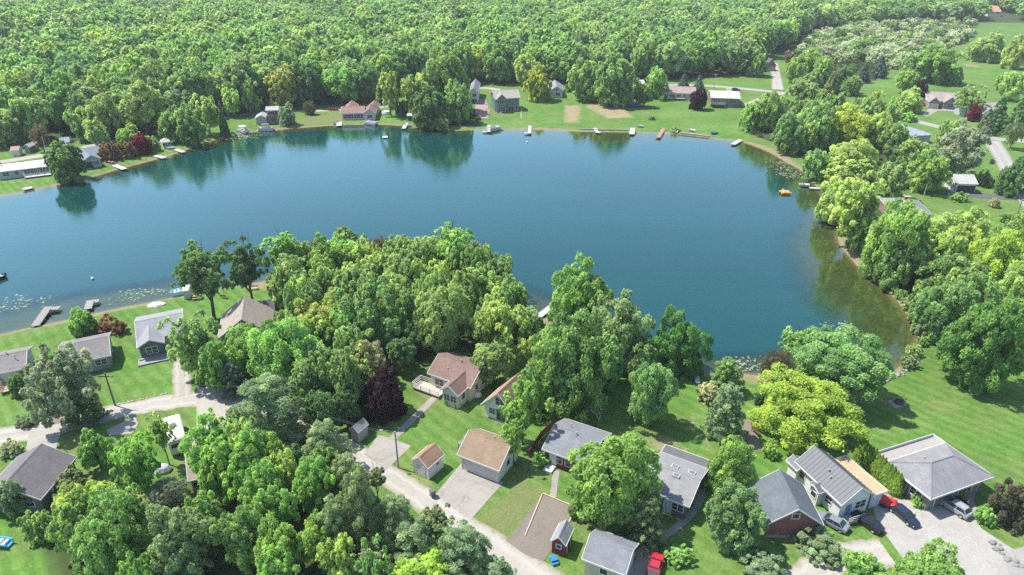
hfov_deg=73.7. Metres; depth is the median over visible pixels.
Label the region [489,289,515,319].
grove tree
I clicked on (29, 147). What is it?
garden shed
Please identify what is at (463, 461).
door
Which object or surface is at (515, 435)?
open crowned tree
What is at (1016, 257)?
grove tree
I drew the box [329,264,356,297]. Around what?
grove tree
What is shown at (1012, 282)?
broadleaf tree
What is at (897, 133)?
broadleaf tree
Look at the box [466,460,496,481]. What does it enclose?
garage door
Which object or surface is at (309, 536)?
broadleaf tree
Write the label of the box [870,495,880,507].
door
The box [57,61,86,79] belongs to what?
woodland tree
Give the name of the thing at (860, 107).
grove tree
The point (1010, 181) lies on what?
broadleaf tree
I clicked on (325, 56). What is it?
woodland tree
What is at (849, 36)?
grove tree
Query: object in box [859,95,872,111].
grove tree
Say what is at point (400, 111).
bush
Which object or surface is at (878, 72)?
spruce tree
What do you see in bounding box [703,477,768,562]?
broadleaf tree
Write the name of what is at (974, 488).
door
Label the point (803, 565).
driveway
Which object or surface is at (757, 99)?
driveway
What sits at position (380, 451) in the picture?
driveway
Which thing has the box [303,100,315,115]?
bush
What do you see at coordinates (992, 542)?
boulder
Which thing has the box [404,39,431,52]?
woodland tree
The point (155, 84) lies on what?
woodland tree
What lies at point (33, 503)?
window
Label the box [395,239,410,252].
grove tree
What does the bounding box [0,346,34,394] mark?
house
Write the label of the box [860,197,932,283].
broadleaf tree
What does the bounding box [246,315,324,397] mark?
broadleaf tree
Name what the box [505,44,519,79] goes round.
woodland tree
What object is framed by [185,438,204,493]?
cabin
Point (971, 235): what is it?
grove tree
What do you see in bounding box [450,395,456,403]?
window
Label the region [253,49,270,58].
woodland tree
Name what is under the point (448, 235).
open crowned tree
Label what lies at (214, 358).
broadleaf tree
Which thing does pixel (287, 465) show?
grove tree
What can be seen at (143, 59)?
woodland tree
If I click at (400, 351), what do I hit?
broadleaf tree
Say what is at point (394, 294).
grove tree
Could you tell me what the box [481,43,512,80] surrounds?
woodland tree
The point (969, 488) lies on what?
window
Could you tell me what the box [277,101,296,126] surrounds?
broadleaf tree
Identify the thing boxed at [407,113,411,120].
lakeside hut
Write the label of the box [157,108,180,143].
broadleaf tree
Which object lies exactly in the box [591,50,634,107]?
broadleaf tree
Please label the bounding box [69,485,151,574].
broadleaf tree
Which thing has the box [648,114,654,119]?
bush
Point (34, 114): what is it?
woodland tree
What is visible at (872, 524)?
parked car
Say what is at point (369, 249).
grove tree
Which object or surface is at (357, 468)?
grove tree
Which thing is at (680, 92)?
ranch house
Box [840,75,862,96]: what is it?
broadleaf tree
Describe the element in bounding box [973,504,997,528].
bush
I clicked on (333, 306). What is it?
grove tree
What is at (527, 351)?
broadleaf tree
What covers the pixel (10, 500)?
broadleaf tree
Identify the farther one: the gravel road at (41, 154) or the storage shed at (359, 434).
the gravel road at (41, 154)
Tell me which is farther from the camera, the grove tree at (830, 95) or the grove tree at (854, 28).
the grove tree at (854, 28)
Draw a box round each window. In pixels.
[2,172,9,176]
[23,168,37,173]
[24,501,35,506]
[35,167,49,172]
[92,160,99,164]
[94,358,107,365]
[145,345,158,354]
[162,142,170,146]
[192,481,199,488]
[343,114,353,118]
[354,114,362,117]
[434,377,443,386]
[443,393,449,401]
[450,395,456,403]
[489,407,495,414]
[495,396,503,405]
[497,100,505,103]
[498,107,504,111]
[555,455,562,464]
[556,543,561,549]
[564,459,575,467]
[599,567,607,574]
[670,501,683,512]
[791,513,800,518]
[799,470,805,481]
[810,489,816,498]
[824,494,832,506]
[854,498,866,509]
[909,486,922,497]
[957,486,971,494]
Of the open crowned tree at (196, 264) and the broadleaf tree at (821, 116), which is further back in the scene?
the broadleaf tree at (821, 116)
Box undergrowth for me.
[14,57,1016,574]
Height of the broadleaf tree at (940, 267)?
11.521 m
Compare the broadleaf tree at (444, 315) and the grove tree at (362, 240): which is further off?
the grove tree at (362, 240)
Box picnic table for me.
[548,555,558,564]
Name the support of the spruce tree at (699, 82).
on the ground
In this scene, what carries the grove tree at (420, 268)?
on the ground
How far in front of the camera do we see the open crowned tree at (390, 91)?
275.57 m
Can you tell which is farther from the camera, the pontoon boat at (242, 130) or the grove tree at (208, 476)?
the pontoon boat at (242, 130)
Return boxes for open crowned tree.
[107,429,161,501]
[144,407,176,464]
[157,309,221,377]
[170,238,235,319]
[171,101,210,146]
[190,93,219,134]
[220,229,273,298]
[239,77,262,113]
[259,225,304,265]
[334,275,398,343]
[365,460,386,502]
[375,67,398,115]
[418,502,454,541]
[427,220,475,258]
[464,285,529,361]
[483,237,497,259]
[498,369,540,443]
[499,417,527,464]
[512,305,543,341]
[588,289,656,371]
[778,324,816,353]
[820,156,873,189]
[820,170,891,248]
[896,134,929,162]
[926,117,995,174]
[953,84,990,116]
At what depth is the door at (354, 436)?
98.80 m
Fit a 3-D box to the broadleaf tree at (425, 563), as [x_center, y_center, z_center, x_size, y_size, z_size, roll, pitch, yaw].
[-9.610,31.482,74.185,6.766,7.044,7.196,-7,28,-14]
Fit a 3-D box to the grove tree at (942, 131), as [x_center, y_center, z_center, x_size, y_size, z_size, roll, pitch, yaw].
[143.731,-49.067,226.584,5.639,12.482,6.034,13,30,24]
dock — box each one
[21,186,33,191]
[30,304,60,327]
[83,298,99,310]
[111,164,126,169]
[153,155,166,158]
[173,149,186,154]
[524,126,531,135]
[537,306,552,317]
[629,127,635,135]
[656,128,664,140]
[731,139,742,145]
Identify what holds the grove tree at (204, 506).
on the ground
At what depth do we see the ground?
116.50 m
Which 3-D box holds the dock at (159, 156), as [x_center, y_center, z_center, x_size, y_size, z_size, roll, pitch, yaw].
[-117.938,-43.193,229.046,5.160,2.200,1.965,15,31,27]
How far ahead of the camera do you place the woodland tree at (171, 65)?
295.58 m
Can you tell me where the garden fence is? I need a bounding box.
[528,417,560,457]
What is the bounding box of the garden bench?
[751,425,760,436]
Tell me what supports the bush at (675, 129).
on the ground
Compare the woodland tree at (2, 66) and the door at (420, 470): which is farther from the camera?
the woodland tree at (2, 66)
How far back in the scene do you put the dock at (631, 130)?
258.63 m
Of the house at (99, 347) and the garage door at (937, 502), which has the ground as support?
the house at (99, 347)
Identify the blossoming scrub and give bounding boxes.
[784,16,978,69]
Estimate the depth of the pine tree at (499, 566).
73.69 m
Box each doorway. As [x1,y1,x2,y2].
[86,161,94,168]
[955,185,975,192]
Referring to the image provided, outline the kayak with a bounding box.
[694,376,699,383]
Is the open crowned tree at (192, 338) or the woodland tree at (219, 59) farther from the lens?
the woodland tree at (219, 59)
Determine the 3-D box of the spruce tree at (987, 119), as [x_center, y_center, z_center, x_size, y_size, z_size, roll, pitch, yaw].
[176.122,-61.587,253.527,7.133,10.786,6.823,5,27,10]
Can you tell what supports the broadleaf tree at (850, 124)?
on the ground
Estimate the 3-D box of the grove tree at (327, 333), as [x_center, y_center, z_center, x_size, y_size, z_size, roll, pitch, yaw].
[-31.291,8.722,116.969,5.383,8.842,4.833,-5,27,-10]
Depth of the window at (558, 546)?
80.25 m
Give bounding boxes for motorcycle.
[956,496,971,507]
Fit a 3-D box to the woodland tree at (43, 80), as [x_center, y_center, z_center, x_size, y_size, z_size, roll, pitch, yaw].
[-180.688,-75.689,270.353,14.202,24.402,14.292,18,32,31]
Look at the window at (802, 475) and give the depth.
90.74 m
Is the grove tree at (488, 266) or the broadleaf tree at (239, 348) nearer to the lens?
the broadleaf tree at (239, 348)
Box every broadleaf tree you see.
[0,479,31,518]
[4,108,33,145]
[6,373,26,398]
[42,140,86,185]
[51,481,89,523]
[62,106,86,140]
[67,306,97,336]
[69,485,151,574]
[76,427,114,470]
[81,479,118,509]
[84,120,111,145]
[115,122,139,143]
[119,84,166,129]
[130,133,152,155]
[145,135,160,151]
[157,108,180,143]
[177,413,238,474]
[194,339,240,393]
[205,504,265,574]
[217,421,269,504]
[220,87,240,115]
[221,322,262,371]
[237,458,286,508]
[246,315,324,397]
[253,511,304,573]
[263,62,299,107]
[265,252,308,310]
[274,443,304,465]
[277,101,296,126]
[281,351,300,382]
[292,60,325,107]
[292,454,338,513]
[293,298,333,347]
[296,509,334,563]
[303,388,343,426]
[309,262,340,300]
[318,347,345,391]
[327,232,362,269]
[328,309,359,344]
[333,386,361,426]
[352,340,385,371]
[361,361,407,425]
[367,302,405,354]
[383,249,423,282]
[385,337,416,371]
[391,234,413,246]
[391,544,451,574]
[398,316,433,350]
[400,71,429,111]
[409,84,446,131]
[413,281,473,355]
[414,235,450,261]
[421,45,470,100]
[443,78,472,124]
[469,342,515,384]
[513,52,539,86]
[517,335,548,375]
[521,307,614,423]
[522,62,551,101]
[546,251,614,338]
[565,430,663,532]
[566,57,598,102]
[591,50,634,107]
[592,329,625,390]
[615,71,640,107]
[624,336,657,380]
[626,361,679,425]
[634,83,651,106]
[645,65,668,97]
[651,304,713,380]
[688,88,707,109]
[702,434,759,492]
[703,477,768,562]
[737,99,765,131]
[745,49,768,76]
[746,362,872,453]
[756,90,788,130]
[769,112,805,155]
[784,73,822,101]
[784,322,896,403]
[785,48,821,83]
[798,100,839,150]
[801,148,829,181]
[810,56,833,87]
[814,178,850,222]
[826,138,878,178]
[829,102,874,142]
[836,65,855,89]
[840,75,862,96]
[841,549,890,574]
[844,206,883,253]
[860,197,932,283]
[863,111,892,147]
[872,247,917,290]
[875,120,909,154]
[876,159,911,197]
[892,537,965,574]
[895,69,919,91]
[897,54,925,80]
[897,86,923,112]
[901,147,952,192]
[912,253,1000,292]
[912,280,983,344]
[913,81,928,100]
[916,42,965,84]
[928,205,992,241]
[933,295,1023,395]
[944,67,963,85]
[963,31,1005,62]
[966,104,981,121]
[966,223,1023,285]
[993,73,1003,89]
[993,155,1023,198]
[998,70,1023,100]
[998,260,1023,320]
[999,34,1023,69]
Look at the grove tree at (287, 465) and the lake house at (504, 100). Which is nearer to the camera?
the grove tree at (287, 465)
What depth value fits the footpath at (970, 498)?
88.90 m
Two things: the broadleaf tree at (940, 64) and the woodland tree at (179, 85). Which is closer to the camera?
the woodland tree at (179, 85)
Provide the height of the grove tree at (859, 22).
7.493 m
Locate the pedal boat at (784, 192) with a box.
[779,189,791,194]
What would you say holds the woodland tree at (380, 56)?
on the ground
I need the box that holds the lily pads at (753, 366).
[703,320,852,374]
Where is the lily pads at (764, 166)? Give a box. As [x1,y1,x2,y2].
[224,130,801,178]
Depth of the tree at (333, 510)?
75.92 m
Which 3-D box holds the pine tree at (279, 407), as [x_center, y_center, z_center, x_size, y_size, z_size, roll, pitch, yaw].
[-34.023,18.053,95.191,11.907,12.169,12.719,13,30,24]
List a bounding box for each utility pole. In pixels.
[98,373,115,405]
[379,429,398,467]
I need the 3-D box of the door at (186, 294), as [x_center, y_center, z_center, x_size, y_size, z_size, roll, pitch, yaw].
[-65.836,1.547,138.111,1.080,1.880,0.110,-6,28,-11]
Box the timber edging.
[524,493,571,535]
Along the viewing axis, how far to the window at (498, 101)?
286.06 m
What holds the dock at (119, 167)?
in the lake
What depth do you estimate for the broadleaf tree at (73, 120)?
242.46 m
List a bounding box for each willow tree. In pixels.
[18,341,101,428]
[145,503,221,574]
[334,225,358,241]
[349,542,384,574]
[427,255,439,279]
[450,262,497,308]
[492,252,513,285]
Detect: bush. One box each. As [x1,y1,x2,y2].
[0,437,24,459]
[14,413,35,427]
[16,509,52,549]
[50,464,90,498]
[94,313,127,334]
[96,141,119,160]
[114,140,138,159]
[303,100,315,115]
[395,99,408,116]
[432,114,449,132]
[532,451,551,467]
[564,84,573,92]
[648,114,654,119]
[658,94,667,101]
[664,542,693,568]
[669,126,680,131]
[695,380,721,407]
[739,550,787,574]
[753,393,764,404]
[762,441,778,461]
[789,524,846,568]
[836,228,849,236]
[858,261,874,270]
[883,145,907,165]
[894,288,907,299]
[899,297,912,310]
[899,354,919,369]
[901,111,917,122]
[905,343,923,358]
[907,286,928,324]
[910,320,926,331]
[911,493,923,508]
[914,317,943,341]
[916,336,930,347]
[947,191,970,202]
[958,490,965,497]
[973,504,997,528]
[976,169,994,187]
[986,477,1023,535]
[987,197,1000,208]
[998,212,1013,221]
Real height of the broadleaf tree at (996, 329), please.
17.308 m
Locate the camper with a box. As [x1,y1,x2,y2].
[163,414,184,455]
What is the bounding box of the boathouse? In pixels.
[182,285,191,298]
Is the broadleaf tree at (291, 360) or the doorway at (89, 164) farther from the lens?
the doorway at (89, 164)
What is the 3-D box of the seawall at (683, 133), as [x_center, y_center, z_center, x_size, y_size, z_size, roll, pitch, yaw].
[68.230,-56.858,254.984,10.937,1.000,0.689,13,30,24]
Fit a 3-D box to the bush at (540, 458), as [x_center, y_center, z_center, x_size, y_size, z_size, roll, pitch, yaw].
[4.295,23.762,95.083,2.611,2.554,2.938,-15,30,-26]
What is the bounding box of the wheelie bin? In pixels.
[429,488,435,497]
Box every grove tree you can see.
[44,487,94,562]
[110,482,157,545]
[115,550,155,574]
[178,489,222,544]
[197,436,234,505]
[203,407,233,431]
[220,411,256,446]
[247,478,300,534]
[250,430,285,459]
[255,540,300,574]
[264,447,296,498]
[269,255,291,266]
[273,309,297,324]
[282,283,305,316]
[288,350,333,410]
[289,269,312,294]
[292,314,326,341]
[293,240,311,276]
[294,255,309,276]
[296,278,325,311]
[296,341,329,391]
[299,329,315,341]
[307,232,337,277]
[310,252,335,276]
[312,447,339,472]
[314,313,337,349]
[315,531,357,574]
[319,287,348,309]
[325,302,343,324]
[327,348,363,398]
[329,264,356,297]
[333,321,356,348]
[333,323,366,356]
[338,463,371,530]
[339,244,367,263]
[341,261,356,272]
[344,267,366,296]
[344,344,376,401]
[354,533,395,574]
[355,232,369,246]
[355,252,378,276]
[357,271,377,304]
[360,259,381,284]
[361,241,381,262]
[371,243,397,283]
[376,283,403,315]
[382,234,398,252]
[382,270,409,297]
[387,246,397,253]
[390,244,416,261]
[392,288,418,323]
[394,236,411,247]
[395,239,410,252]
[395,272,411,290]
[403,257,429,282]
[408,236,435,267]
[410,278,421,294]
[412,273,437,319]
[413,283,440,320]
[432,260,452,280]
[434,267,449,295]
[444,236,465,271]
[448,267,479,309]
[449,246,471,275]
[455,279,476,333]
[464,240,484,267]
[471,247,493,274]
[474,298,499,330]
[476,260,493,293]
[489,275,515,294]
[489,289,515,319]
[500,272,528,308]
[788,96,805,117]
[797,117,817,149]
[814,89,830,108]
[815,97,827,110]
[827,90,834,106]
[830,92,845,110]
[835,28,846,37]
[845,35,853,40]
[849,26,858,31]
[851,98,863,108]
[852,38,866,49]
[853,103,863,110]
[855,20,863,25]
[855,108,868,114]
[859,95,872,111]
[865,35,877,47]
[868,98,887,116]
[870,88,885,101]
[886,96,903,121]
[886,100,902,122]
[902,32,910,38]
[915,231,968,275]
[923,35,935,40]
[929,29,939,38]
[933,119,960,151]
[935,120,952,149]
[942,267,970,291]
[948,221,983,257]
[960,272,993,314]
[963,15,971,20]
[979,274,1003,303]
[995,214,1023,241]
[1005,250,1023,273]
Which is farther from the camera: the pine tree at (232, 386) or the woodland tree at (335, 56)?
the woodland tree at (335, 56)
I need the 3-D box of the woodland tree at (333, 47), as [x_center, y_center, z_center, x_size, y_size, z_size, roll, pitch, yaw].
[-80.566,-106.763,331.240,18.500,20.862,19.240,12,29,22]
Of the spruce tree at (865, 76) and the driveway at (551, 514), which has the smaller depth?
the driveway at (551, 514)
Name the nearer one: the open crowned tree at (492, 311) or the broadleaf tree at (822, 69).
the open crowned tree at (492, 311)
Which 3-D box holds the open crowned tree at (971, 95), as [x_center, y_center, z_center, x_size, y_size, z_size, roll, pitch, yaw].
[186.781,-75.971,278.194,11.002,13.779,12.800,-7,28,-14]
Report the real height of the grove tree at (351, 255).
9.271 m
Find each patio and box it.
[743,419,763,450]
[888,398,907,408]
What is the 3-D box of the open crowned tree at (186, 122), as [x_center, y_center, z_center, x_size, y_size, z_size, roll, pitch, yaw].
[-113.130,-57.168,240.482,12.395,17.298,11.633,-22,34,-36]
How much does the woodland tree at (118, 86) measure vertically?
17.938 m
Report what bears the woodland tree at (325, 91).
on the ground
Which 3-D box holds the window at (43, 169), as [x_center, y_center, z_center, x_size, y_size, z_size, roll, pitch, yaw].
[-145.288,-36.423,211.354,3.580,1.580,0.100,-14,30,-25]
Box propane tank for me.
[474,392,481,397]
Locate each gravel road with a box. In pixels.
[0,87,499,163]
[0,390,564,574]
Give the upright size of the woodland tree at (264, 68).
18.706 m
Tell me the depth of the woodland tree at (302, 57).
305.23 m
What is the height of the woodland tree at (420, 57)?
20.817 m
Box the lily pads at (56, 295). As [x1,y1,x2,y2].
[0,287,164,311]
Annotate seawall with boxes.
[579,128,627,130]
[680,132,709,136]
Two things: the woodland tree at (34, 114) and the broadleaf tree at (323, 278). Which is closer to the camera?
the broadleaf tree at (323, 278)
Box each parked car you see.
[645,551,664,574]
[818,510,850,533]
[850,510,884,534]
[888,502,920,527]
[941,497,973,519]
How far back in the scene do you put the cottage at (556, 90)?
314.48 m
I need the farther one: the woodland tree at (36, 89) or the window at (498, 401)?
the woodland tree at (36, 89)
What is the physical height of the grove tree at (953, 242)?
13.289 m
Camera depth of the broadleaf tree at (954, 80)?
338.86 m
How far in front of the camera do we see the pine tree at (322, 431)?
90.25 m
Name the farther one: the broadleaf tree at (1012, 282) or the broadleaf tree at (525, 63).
the broadleaf tree at (525, 63)
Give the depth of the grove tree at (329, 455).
86.65 m
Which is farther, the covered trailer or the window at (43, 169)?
the window at (43, 169)
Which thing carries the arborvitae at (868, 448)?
on the ground
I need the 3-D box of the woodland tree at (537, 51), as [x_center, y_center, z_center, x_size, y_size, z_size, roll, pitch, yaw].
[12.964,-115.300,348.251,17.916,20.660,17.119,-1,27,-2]
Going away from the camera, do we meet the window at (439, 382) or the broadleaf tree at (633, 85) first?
the window at (439, 382)
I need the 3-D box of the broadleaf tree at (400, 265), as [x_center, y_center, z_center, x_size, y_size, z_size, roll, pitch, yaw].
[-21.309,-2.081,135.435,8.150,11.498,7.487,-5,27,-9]
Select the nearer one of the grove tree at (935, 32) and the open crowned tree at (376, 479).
the open crowned tree at (376, 479)
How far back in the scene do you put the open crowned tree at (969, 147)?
202.31 m
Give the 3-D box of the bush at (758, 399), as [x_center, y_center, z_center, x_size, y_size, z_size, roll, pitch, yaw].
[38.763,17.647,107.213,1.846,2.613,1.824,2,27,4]
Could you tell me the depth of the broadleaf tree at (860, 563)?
74.88 m
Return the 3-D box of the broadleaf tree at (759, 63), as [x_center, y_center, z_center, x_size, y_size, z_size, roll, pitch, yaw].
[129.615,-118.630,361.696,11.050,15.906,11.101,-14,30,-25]
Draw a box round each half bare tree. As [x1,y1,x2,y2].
[28,123,49,151]
[146,474,186,508]
[369,236,387,255]
[759,346,798,395]
[1001,120,1023,148]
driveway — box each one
[26,428,62,450]
[46,411,63,425]
[106,416,137,435]
[171,357,192,398]
[197,387,225,428]
[365,435,410,470]
[436,464,502,518]
[506,495,570,560]
[628,549,656,574]
[741,92,783,105]
[770,63,783,89]
[781,538,894,574]
[873,493,1012,574]
[922,108,953,115]
[944,188,1016,199]
[1002,547,1023,574]
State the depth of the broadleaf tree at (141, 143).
229.86 m
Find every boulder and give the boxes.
[988,539,996,544]
[992,546,999,551]
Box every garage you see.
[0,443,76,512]
[457,429,521,481]
[581,528,638,574]
[749,469,823,537]
[763,56,776,70]
[944,174,978,192]
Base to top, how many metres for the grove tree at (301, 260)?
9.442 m
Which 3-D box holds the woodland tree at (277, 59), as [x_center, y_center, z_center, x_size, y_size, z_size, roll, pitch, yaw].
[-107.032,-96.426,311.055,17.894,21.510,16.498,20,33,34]
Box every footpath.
[389,396,437,440]
[550,470,559,496]
[634,487,705,557]
[963,492,976,515]
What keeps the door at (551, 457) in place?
in the cottage at (565, 436)
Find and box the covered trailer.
[879,494,897,507]
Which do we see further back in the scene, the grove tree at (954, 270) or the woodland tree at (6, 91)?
the woodland tree at (6, 91)
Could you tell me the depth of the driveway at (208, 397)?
107.55 m
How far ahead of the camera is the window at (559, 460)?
93.64 m
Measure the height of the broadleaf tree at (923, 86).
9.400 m
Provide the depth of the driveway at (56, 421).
103.53 m
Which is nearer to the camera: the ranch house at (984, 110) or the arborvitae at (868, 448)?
the arborvitae at (868, 448)
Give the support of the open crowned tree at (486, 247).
on the ground
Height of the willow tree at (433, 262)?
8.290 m
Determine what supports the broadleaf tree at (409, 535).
on the ground
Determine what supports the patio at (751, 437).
on the ground
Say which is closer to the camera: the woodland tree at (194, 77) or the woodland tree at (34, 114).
the woodland tree at (34, 114)
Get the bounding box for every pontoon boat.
[236,125,249,133]
[257,123,273,131]
[363,120,377,125]
[486,125,500,131]
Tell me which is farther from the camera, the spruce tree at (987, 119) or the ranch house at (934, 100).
the ranch house at (934, 100)
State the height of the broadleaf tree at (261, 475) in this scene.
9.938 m
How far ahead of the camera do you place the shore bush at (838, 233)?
168.16 m
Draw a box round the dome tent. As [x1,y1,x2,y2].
[381,110,389,114]
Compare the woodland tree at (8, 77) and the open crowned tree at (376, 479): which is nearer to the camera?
the open crowned tree at (376, 479)
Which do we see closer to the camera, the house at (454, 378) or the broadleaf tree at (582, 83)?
the house at (454, 378)
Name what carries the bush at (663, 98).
on the ground
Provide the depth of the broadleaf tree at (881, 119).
231.84 m
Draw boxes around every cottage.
[77,146,101,168]
[134,308,182,366]
[480,372,525,422]
[541,418,611,473]
[548,80,563,97]
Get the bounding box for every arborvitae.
[852,438,865,458]
[855,440,869,464]
[859,444,871,465]
[862,447,874,467]
[864,448,878,472]
[868,452,880,474]
[871,455,884,477]
[873,457,887,480]
[878,462,889,483]
[880,464,893,484]
[883,466,896,487]
[886,470,899,493]
[888,473,904,497]
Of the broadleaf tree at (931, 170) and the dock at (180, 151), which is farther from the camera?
the dock at (180, 151)
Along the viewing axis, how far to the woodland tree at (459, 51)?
337.50 m
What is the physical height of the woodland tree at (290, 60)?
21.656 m
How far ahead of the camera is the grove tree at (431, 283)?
123.13 m
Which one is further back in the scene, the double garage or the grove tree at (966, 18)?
the grove tree at (966, 18)
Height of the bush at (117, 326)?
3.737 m
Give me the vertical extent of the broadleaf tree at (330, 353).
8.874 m
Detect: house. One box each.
[0,159,51,179]
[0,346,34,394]
[58,332,112,373]
[217,296,275,347]
[255,106,278,124]
[340,100,379,119]
[411,352,486,408]
[470,79,479,103]
[490,89,520,112]
[642,444,709,519]
[662,86,695,100]
[708,90,740,107]
[785,445,887,524]
[878,434,994,509]
[879,195,932,217]
[901,124,932,142]
[924,91,956,109]
[954,102,1004,120]
[985,6,1001,16]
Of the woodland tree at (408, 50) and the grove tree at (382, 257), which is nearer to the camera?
the grove tree at (382, 257)
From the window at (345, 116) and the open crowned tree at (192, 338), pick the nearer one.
the open crowned tree at (192, 338)
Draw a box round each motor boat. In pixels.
[0,272,6,278]
[0,536,13,547]
[169,288,182,294]
[799,183,810,186]
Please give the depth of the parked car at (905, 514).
85.38 m
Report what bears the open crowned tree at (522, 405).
on the ground
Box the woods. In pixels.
[0,0,1023,77]
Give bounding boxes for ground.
[0,7,1023,574]
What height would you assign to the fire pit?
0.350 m
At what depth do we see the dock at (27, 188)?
199.35 m
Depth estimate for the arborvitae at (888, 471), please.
90.20 m
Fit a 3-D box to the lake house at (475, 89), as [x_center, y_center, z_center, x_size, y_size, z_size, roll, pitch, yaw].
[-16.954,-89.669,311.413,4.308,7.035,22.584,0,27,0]
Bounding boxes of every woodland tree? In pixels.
[0,63,19,72]
[0,67,26,87]
[0,86,27,109]
[0,87,9,107]
[0,108,20,147]
[2,86,29,96]
[5,59,35,73]
[7,96,51,135]
[16,64,50,88]
[19,57,55,69]
[19,89,45,97]
[28,84,47,94]
[31,63,65,94]
[35,92,60,128]
[45,76,79,126]
[54,49,96,71]
[54,71,77,89]
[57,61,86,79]
[62,80,99,111]
[63,91,91,115]
[74,92,125,135]
[78,75,111,94]
[79,63,103,75]
[86,64,108,83]
[89,90,122,130]
[93,72,130,93]
[109,52,142,79]
[115,88,136,125]
[118,78,165,133]
[129,62,162,85]
[136,59,167,82]
[140,58,154,64]
[145,78,170,108]
[157,50,186,76]
[163,71,200,103]
[163,84,205,115]
[171,65,217,102]
[178,57,203,73]
[181,55,207,70]
[198,70,219,103]
[201,64,212,70]
[202,41,238,66]
[211,55,254,107]
[212,55,254,108]
[213,52,229,68]
[238,52,259,65]
[247,68,268,98]
[251,60,276,99]
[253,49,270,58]
[256,51,289,66]
[270,46,296,60]
[282,51,297,64]
[291,54,321,97]
[298,47,309,59]
[303,46,331,63]
[303,53,333,89]
[318,42,344,54]
[320,65,360,103]
[321,62,331,95]
[329,45,353,54]
[330,51,357,64]
[332,59,359,100]
[340,45,365,62]
[349,67,383,101]
[356,60,379,100]
[360,55,382,72]
[362,41,382,56]
[369,49,394,79]
[373,43,392,51]
[383,44,410,84]
[395,44,416,87]
[402,46,434,79]
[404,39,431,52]
[449,40,474,76]
[465,44,489,80]
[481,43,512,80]
[482,41,506,80]
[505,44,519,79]
[520,39,553,74]
[542,53,569,79]
[587,48,613,68]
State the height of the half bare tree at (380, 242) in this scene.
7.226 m
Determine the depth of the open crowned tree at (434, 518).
77.97 m
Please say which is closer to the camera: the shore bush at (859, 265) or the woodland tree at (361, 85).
the shore bush at (859, 265)
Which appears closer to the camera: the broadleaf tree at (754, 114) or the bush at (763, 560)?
the bush at (763, 560)
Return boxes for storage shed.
[349,418,368,442]
[410,443,444,479]
[550,519,573,556]
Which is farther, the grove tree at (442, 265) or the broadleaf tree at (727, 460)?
the grove tree at (442, 265)
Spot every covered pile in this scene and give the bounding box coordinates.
[147,302,165,307]
[154,463,171,474]
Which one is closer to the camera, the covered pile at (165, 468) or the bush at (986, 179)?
the covered pile at (165, 468)
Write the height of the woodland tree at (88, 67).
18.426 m
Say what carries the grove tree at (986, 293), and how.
on the ground
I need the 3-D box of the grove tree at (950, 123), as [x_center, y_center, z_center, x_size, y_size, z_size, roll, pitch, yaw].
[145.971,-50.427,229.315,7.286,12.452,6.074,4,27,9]
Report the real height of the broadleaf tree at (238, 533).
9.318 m
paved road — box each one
[665,84,1023,142]
[985,140,1023,207]
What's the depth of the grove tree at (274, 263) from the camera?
134.55 m
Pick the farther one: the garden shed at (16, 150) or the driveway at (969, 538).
the garden shed at (16, 150)
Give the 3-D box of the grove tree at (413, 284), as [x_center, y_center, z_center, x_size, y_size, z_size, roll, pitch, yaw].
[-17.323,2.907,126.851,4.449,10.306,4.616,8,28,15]
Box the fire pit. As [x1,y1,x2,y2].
[894,398,903,404]
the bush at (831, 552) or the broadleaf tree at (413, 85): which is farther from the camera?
the broadleaf tree at (413, 85)
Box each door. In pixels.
[4,372,12,381]
[164,337,171,347]
[183,291,189,298]
[351,430,358,442]
[416,463,424,477]
[461,458,467,469]
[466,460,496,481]
[496,408,504,422]
[508,106,513,110]
[549,453,556,464]
[626,552,633,574]
[662,499,671,514]
[843,503,852,515]
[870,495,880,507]
[928,103,938,108]
[932,493,953,507]
[970,484,978,493]
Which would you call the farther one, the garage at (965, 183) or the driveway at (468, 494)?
the garage at (965, 183)
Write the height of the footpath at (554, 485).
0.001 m
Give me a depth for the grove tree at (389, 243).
146.15 m
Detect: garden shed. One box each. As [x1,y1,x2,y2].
[10,146,22,155]
[23,141,39,152]
[59,137,69,143]
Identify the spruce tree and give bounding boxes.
[218,102,230,136]
[677,74,689,86]
[693,75,704,89]
[822,71,839,96]
[857,62,870,83]
[869,54,886,78]
[976,107,993,135]
[983,94,1008,134]
[1004,98,1023,128]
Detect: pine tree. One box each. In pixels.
[60,374,109,429]
[219,361,248,399]
[225,372,314,452]
[298,417,357,478]
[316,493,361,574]
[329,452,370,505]
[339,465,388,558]
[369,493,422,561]
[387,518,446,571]
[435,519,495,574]
[483,555,517,574]
[627,495,667,555]
[700,382,749,444]
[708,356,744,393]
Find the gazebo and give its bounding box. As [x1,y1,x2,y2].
[160,138,170,148]
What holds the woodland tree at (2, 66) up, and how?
on the ground
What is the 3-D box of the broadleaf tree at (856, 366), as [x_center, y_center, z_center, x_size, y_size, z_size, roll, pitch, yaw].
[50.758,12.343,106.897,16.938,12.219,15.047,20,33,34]
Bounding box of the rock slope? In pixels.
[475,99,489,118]
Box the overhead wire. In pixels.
[300,405,394,435]
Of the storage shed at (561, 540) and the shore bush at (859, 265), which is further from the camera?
the shore bush at (859, 265)

